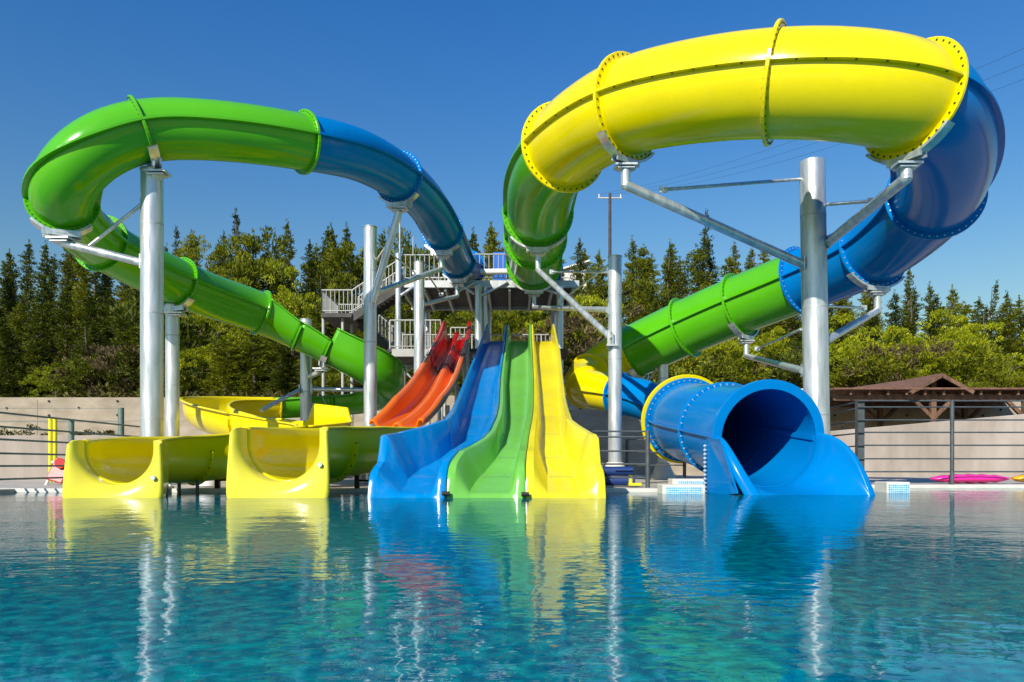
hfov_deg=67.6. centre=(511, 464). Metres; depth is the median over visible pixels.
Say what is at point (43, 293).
conifer tree
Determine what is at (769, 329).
conifer tree
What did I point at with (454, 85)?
sky
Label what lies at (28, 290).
conifer tree
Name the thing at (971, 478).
inflatable
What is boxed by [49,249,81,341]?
conifer tree
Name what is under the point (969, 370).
green bush
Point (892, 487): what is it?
tiled block
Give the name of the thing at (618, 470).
foam roll
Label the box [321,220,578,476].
slide tower
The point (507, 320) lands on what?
pine tree
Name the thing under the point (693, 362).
conifer tree
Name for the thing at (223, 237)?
conifer tree
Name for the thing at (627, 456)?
rail fence
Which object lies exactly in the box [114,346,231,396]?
green bush
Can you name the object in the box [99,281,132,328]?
conifer tree
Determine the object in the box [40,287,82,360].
conifer tree
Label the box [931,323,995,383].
pine tree
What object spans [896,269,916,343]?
conifer tree
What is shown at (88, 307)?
cypress tree
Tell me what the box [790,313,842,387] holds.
conifer tree
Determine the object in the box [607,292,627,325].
cypress tree
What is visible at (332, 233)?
conifer tree
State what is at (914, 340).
pine tree
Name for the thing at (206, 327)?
conifer tree
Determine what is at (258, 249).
conifer tree
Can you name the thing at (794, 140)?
power line
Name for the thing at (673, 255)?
conifer tree
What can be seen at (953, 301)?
conifer tree
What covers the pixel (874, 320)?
conifer tree
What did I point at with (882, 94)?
tube slide
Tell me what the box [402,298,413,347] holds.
conifer tree
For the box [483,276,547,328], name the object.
pine tree
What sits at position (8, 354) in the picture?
cypress tree
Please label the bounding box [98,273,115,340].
cypress tree
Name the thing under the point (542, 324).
pine tree
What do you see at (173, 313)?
support pole
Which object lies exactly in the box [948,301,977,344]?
conifer tree
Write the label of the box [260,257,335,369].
pine tree
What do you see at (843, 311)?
conifer tree
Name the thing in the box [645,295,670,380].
conifer tree
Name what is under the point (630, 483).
pool toy
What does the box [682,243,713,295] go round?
conifer tree
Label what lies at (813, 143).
power line
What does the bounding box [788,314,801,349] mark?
conifer tree
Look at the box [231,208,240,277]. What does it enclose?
conifer tree
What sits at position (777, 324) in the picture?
conifer tree
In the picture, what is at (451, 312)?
conifer tree
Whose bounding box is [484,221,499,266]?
conifer tree
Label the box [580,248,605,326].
conifer tree
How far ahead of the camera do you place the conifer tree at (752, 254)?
46.58 m
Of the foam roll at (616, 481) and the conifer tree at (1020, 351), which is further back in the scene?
the conifer tree at (1020, 351)
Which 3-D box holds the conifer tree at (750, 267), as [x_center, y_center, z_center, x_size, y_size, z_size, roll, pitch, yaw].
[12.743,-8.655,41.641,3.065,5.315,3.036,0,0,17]
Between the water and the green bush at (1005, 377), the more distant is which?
the green bush at (1005, 377)
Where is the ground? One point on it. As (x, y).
(347, 482)
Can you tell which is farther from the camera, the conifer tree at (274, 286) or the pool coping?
the conifer tree at (274, 286)
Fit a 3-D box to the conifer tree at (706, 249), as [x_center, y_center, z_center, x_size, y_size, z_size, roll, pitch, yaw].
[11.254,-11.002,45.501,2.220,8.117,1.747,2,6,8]
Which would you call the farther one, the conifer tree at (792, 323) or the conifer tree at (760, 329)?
the conifer tree at (792, 323)
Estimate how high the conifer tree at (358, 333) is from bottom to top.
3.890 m
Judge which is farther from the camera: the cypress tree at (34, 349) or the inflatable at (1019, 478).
the cypress tree at (34, 349)
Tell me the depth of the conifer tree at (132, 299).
42.13 m
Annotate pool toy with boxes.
[628,475,641,485]
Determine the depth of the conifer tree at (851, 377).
33.13 m
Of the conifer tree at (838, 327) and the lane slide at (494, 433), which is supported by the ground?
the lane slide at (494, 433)
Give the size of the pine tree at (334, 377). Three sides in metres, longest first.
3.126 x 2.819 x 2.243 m
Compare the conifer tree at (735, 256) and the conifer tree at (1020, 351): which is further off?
the conifer tree at (735, 256)
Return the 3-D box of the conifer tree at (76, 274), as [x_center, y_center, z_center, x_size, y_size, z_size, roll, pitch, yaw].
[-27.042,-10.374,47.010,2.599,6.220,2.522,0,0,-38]
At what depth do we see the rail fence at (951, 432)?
14.19 m
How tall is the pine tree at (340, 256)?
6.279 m
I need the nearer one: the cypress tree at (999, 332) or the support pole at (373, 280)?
the support pole at (373, 280)
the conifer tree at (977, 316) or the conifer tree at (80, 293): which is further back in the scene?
the conifer tree at (977, 316)
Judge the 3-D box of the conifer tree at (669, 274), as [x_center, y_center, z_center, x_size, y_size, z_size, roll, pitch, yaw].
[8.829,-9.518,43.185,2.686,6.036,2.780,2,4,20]
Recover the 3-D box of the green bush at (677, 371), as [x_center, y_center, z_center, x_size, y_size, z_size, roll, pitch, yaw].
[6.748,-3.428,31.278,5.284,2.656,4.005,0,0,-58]
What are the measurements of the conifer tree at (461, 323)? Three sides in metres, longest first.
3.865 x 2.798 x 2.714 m
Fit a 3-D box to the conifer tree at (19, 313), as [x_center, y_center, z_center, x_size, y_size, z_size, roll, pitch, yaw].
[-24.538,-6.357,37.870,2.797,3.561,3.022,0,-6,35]
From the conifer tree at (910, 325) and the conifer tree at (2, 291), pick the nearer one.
the conifer tree at (910, 325)
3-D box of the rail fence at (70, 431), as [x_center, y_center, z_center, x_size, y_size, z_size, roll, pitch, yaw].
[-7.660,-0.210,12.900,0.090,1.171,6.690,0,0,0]
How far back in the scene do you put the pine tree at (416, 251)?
42.09 m
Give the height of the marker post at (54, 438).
1.373 m
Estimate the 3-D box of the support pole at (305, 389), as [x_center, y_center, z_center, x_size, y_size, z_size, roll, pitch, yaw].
[-4.885,-1.541,17.936,3.256,3.833,2.375,0,0,-44]
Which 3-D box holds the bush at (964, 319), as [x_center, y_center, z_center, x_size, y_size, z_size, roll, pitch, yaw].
[17.935,-4.423,32.903,4.397,4.028,4.459,0,0,4]
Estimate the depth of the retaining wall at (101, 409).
29.00 m
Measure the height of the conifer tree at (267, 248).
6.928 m
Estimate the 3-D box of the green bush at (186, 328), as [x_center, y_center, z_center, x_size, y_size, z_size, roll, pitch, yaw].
[-15.074,-4.961,33.114,6.394,4.917,4.849,0,0,44]
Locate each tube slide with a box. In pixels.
[22,94,486,497]
[502,18,1004,494]
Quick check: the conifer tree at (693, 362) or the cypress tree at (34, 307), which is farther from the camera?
the cypress tree at (34, 307)
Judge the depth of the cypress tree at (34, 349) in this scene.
31.92 m
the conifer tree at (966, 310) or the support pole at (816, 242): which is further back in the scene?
the conifer tree at (966, 310)
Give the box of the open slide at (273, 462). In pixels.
[226,321,471,497]
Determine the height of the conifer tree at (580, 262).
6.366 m
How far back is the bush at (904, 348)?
30.35 m
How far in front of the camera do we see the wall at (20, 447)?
19.00 m
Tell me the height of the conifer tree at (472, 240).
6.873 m
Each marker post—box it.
[48,418,52,481]
[52,419,57,460]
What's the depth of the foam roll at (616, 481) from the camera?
13.33 m
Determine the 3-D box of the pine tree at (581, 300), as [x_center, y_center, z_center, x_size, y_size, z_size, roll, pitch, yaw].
[4.111,-4.891,32.437,5.439,4.431,5.817,0,0,10]
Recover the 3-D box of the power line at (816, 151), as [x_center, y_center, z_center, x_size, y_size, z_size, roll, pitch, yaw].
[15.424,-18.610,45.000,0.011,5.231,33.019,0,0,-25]
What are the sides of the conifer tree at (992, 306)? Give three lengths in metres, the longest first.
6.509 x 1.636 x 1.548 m
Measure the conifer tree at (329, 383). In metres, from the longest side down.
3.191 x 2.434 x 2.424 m
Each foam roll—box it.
[602,466,632,475]
[605,476,634,485]
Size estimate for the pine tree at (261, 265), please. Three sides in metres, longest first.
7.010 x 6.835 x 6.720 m
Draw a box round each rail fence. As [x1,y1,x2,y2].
[0,412,139,479]
[214,479,225,487]
[354,475,368,487]
[592,430,649,487]
[625,439,685,478]
[830,401,864,469]
[858,400,1023,484]
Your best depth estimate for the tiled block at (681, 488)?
11.34 m
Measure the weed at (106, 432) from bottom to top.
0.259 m
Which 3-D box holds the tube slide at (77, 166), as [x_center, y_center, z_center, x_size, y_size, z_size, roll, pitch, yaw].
[-4.471,-2.880,16.724,6.293,7.281,13.984,0,0,5]
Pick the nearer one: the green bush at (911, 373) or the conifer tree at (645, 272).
the green bush at (911, 373)
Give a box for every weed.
[0,428,11,434]
[4,429,26,434]
[22,423,40,434]
[75,429,94,434]
[103,430,115,433]
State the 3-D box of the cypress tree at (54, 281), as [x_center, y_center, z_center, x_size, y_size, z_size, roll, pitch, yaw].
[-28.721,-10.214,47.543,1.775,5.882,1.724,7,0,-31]
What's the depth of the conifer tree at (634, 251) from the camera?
47.25 m
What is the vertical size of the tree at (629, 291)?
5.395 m
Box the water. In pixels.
[0,488,1023,681]
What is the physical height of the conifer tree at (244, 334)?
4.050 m
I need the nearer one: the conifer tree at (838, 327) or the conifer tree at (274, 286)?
the conifer tree at (838, 327)
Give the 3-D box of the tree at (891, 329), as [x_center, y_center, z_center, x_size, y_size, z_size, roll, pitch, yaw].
[15.463,-4.843,33.852,4.996,4.203,4.653,0,0,15]
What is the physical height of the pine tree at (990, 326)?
3.672 m
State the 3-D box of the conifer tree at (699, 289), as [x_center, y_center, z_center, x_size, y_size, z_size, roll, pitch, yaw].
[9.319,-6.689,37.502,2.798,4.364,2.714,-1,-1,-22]
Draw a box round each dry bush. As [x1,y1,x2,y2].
[47,342,186,396]
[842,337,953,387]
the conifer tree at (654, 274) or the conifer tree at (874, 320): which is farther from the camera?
the conifer tree at (654, 274)
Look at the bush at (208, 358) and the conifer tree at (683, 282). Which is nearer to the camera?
the bush at (208, 358)
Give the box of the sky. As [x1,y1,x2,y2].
[0,0,1023,343]
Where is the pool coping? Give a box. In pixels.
[0,484,1023,491]
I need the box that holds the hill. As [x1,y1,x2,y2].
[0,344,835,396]
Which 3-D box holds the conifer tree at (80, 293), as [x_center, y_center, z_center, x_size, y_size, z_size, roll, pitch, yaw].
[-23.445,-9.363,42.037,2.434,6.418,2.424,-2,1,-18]
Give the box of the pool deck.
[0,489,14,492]
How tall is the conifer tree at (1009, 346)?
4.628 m
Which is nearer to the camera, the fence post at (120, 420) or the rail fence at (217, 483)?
the rail fence at (217, 483)
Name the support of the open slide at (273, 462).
on the ground
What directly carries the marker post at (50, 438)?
on the ground
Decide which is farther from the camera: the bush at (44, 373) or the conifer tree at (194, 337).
the conifer tree at (194, 337)
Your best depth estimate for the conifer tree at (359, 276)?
42.16 m
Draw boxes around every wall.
[0,388,1020,474]
[0,435,193,479]
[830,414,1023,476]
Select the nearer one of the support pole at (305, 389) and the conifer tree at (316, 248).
the support pole at (305, 389)
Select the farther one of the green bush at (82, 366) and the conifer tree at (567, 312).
the conifer tree at (567, 312)
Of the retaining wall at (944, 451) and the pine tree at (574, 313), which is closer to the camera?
the retaining wall at (944, 451)
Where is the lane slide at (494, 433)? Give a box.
[367,324,605,497]
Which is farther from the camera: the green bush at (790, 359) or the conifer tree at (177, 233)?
the conifer tree at (177, 233)
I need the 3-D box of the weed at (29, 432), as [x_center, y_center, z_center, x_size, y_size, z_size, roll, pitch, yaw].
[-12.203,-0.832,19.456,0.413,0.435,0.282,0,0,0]
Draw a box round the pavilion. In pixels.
[830,373,1023,426]
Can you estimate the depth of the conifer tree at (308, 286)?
42.95 m
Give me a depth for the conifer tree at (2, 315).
38.97 m
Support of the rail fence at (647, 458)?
on the ground
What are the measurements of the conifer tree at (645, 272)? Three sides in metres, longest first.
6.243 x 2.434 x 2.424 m
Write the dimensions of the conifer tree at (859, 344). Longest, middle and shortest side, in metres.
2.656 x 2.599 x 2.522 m
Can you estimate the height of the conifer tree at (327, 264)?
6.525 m
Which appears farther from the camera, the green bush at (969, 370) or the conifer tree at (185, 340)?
the conifer tree at (185, 340)
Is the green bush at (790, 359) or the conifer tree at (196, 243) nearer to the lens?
the green bush at (790, 359)
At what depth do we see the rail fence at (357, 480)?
11.91 m
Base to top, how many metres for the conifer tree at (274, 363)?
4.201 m
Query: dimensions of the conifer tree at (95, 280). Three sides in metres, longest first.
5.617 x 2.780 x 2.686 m
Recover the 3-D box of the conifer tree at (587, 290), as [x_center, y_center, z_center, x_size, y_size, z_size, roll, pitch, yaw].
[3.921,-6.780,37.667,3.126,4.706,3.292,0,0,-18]
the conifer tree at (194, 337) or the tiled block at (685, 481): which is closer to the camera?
the tiled block at (685, 481)
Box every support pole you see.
[30,144,173,488]
[164,297,194,483]
[259,318,363,420]
[360,192,459,482]
[413,261,472,425]
[510,236,624,465]
[596,119,954,434]
[628,364,675,478]
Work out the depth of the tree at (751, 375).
32.84 m
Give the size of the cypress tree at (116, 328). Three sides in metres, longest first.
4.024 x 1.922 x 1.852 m
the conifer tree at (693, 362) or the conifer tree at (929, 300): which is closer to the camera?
the conifer tree at (693, 362)
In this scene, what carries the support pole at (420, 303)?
on the ground
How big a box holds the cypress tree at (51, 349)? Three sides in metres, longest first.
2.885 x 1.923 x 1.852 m
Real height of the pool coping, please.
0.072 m
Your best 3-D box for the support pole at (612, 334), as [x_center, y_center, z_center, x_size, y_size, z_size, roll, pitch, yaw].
[0.808,-2.397,17.935,1.959,5.544,7.597,0,0,-8]
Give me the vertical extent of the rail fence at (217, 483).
0.831 m
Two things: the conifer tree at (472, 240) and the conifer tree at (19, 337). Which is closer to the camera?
the conifer tree at (19, 337)
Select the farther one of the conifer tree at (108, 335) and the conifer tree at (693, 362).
the conifer tree at (108, 335)
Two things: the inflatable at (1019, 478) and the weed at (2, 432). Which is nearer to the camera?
the inflatable at (1019, 478)
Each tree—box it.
[0,248,28,340]
[0,261,9,311]
[0,293,8,330]
[0,301,31,364]
[0,323,28,396]
[0,326,28,390]
[3,238,37,329]
[10,308,52,396]
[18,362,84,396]
[21,240,60,343]
[22,302,52,355]
[26,334,65,389]
[40,253,60,329]
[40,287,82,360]
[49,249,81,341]
[58,255,79,329]
[61,320,112,387]
[67,257,104,344]
[69,293,104,355]
[76,272,103,329]
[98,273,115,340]
[98,286,127,350]
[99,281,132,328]
[103,308,133,390]
[104,287,139,352]
[104,323,164,395]
[123,287,139,318]
[164,312,192,361]
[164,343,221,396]
[171,225,179,256]
[172,233,265,285]
[177,228,202,339]
[182,277,250,354]
[182,313,221,360]
[183,313,273,371]
[184,317,219,390]
[195,339,256,396]
[208,243,229,340]
[215,230,232,328]
[219,334,276,396]
[222,285,291,350]
[223,225,336,298]
[223,228,264,334]
[225,326,267,381]
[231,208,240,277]
[247,335,299,385]
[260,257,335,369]
[263,228,272,292]
[266,239,292,309]
[267,344,299,396]
[276,218,298,307]
[289,296,333,386]
[295,268,335,366]
[299,239,319,323]
[302,243,320,294]
[306,240,327,317]
[313,332,361,394]
[315,236,342,335]
[317,240,394,337]
[319,225,336,269]
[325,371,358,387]
[327,222,348,292]
[332,285,357,337]
[337,222,362,294]
[353,251,386,336]
[354,319,381,385]
[377,226,436,318]
[377,228,403,337]
[377,279,390,348]
[383,304,413,380]
[383,333,413,384]
[401,235,413,318]
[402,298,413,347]
[405,251,451,327]
[410,318,448,372]
[430,272,464,331]
[431,273,456,344]
[431,310,511,348]
[438,312,474,392]
[449,228,479,322]
[461,310,500,372]
[462,234,492,331]
[462,310,474,333]
[466,241,481,319]
[469,310,566,348]
[482,222,519,316]
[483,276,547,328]
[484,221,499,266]
[492,310,576,358]
[511,303,643,378]
[520,310,547,340]
[539,310,570,376]
[547,259,567,316]
[563,294,655,381]
[563,311,574,367]
[566,311,607,366]
[568,237,592,334]
[576,281,603,343]
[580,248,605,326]
[581,256,669,323]
[589,249,607,329]
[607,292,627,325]
[622,235,651,325]
[622,243,659,324]
[631,290,653,319]
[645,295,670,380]
[648,254,660,301]
[654,243,677,308]
[660,239,683,306]
[669,256,690,298]
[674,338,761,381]
[674,349,711,379]
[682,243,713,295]
[691,284,719,363]
[694,208,713,288]
[705,235,719,285]
[717,343,756,381]
[718,255,739,276]
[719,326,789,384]
[725,241,742,273]
[725,328,772,365]
[733,256,772,340]
[746,248,757,269]
[754,345,792,383]
[756,251,771,333]
[756,321,789,343]
[762,320,799,358]
[779,315,801,346]
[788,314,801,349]
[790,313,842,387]
[799,328,893,387]
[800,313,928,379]
[828,304,852,342]
[829,296,866,344]
[829,347,873,387]
[831,313,849,362]
[834,300,864,337]
[839,332,867,369]
[854,292,885,338]
[861,297,886,351]
[872,289,907,351]
[878,331,956,387]
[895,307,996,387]
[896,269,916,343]
[902,285,924,366]
[910,320,1004,385]
[920,281,941,341]
[922,294,946,338]
[931,303,959,346]
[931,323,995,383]
[945,284,964,329]
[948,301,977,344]
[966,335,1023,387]
[967,296,991,343]
[972,305,1007,366]
[985,347,1013,379]
[987,279,999,342]
[992,299,1023,369]
[992,315,1008,350]
[1000,289,1015,348]
[1004,294,1023,363]
[1012,344,1023,374]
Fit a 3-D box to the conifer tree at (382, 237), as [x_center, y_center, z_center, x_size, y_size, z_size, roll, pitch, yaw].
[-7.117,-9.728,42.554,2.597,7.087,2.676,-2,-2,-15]
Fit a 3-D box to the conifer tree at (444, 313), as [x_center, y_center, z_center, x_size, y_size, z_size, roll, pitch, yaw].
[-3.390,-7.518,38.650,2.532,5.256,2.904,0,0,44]
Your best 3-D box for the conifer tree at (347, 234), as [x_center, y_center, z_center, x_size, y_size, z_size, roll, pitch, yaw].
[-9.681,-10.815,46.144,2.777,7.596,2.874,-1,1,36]
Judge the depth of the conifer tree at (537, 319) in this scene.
38.57 m
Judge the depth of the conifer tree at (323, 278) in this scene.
37.25 m
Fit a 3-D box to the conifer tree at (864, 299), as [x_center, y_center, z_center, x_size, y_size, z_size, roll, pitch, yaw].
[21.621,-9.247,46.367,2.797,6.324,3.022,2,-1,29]
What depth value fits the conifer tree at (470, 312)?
37.68 m
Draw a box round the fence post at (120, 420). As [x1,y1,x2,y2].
[118,408,123,434]
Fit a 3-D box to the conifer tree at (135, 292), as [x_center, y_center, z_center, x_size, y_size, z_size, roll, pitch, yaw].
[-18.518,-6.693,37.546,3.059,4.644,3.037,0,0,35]
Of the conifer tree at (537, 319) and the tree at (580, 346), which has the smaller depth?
the tree at (580, 346)
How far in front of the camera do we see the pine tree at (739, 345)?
34.11 m
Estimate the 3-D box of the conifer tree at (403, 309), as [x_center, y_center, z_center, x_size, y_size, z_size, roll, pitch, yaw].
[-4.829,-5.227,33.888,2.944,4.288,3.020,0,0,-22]
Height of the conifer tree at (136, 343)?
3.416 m
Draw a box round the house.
[563,260,589,311]
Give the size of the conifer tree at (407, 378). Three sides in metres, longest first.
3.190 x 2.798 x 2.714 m
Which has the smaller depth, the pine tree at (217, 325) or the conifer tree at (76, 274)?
the pine tree at (217, 325)
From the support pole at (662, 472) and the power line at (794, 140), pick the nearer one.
the support pole at (662, 472)
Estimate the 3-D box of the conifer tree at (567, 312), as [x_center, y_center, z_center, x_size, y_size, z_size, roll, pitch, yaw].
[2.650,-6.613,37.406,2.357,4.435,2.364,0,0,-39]
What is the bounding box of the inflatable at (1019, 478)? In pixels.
[1010,474,1023,481]
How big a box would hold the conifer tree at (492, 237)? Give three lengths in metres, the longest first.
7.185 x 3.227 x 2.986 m
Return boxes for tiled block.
[657,484,704,493]
[668,479,703,483]
[875,481,909,492]
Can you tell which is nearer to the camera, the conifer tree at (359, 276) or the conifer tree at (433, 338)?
the conifer tree at (433, 338)
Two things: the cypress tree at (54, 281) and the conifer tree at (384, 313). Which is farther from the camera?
the cypress tree at (54, 281)
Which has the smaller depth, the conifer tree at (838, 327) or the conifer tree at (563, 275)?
the conifer tree at (838, 327)
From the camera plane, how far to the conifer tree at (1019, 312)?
41.85 m
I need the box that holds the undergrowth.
[0,333,1022,396]
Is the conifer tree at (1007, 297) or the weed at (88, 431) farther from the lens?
the conifer tree at (1007, 297)
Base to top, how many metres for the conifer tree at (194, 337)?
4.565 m
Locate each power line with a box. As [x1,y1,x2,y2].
[602,48,1023,193]
[614,64,1023,193]
[626,79,1022,193]
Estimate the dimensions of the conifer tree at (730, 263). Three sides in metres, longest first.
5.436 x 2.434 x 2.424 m
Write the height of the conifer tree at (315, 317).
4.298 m
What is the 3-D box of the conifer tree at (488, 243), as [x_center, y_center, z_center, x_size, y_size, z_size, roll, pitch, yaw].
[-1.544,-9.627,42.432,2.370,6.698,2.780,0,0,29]
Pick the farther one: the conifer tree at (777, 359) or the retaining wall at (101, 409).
the conifer tree at (777, 359)
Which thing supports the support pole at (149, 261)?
on the pool coping
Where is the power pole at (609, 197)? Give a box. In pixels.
[598,193,621,255]
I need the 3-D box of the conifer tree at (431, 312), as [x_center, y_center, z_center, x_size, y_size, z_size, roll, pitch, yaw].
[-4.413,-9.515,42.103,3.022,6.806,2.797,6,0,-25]
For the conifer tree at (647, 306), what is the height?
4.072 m
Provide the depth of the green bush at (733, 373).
31.06 m
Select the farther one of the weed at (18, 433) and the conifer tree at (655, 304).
the conifer tree at (655, 304)
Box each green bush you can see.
[41,352,121,396]
[107,295,247,386]
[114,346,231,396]
[649,352,733,382]
[678,349,749,384]
[757,337,833,387]
[791,350,923,387]
[922,342,1023,387]
[962,368,1023,387]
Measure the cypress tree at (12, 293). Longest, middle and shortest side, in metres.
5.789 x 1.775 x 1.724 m
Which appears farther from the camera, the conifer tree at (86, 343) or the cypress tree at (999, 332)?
the cypress tree at (999, 332)
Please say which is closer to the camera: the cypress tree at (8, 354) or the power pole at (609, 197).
the cypress tree at (8, 354)
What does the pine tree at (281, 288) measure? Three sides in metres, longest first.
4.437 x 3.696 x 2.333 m
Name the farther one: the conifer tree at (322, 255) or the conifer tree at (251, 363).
the conifer tree at (322, 255)
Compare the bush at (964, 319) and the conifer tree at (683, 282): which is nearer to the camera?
the bush at (964, 319)
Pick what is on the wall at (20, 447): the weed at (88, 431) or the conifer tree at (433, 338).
the weed at (88, 431)
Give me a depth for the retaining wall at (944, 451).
24.60 m
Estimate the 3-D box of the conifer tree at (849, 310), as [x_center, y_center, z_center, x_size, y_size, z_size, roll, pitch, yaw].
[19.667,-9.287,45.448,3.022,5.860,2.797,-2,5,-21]
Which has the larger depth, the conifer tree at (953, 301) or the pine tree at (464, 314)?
the conifer tree at (953, 301)
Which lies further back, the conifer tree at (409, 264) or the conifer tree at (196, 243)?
the conifer tree at (409, 264)
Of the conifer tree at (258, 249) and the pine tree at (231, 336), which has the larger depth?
the conifer tree at (258, 249)
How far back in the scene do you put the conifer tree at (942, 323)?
42.62 m
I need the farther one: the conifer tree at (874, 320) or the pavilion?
the conifer tree at (874, 320)
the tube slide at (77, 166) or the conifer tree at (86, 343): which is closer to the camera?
the tube slide at (77, 166)
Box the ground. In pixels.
[0,475,1023,487]
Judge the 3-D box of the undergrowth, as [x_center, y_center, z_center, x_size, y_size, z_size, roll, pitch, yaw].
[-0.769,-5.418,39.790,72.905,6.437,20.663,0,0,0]
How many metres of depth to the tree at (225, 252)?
41.56 m
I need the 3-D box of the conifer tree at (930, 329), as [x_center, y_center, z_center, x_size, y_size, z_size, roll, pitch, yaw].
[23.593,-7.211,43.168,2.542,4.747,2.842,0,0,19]
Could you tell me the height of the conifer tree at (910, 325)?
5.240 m
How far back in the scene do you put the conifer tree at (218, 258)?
41.37 m
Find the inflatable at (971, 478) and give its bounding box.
[930,474,1009,483]

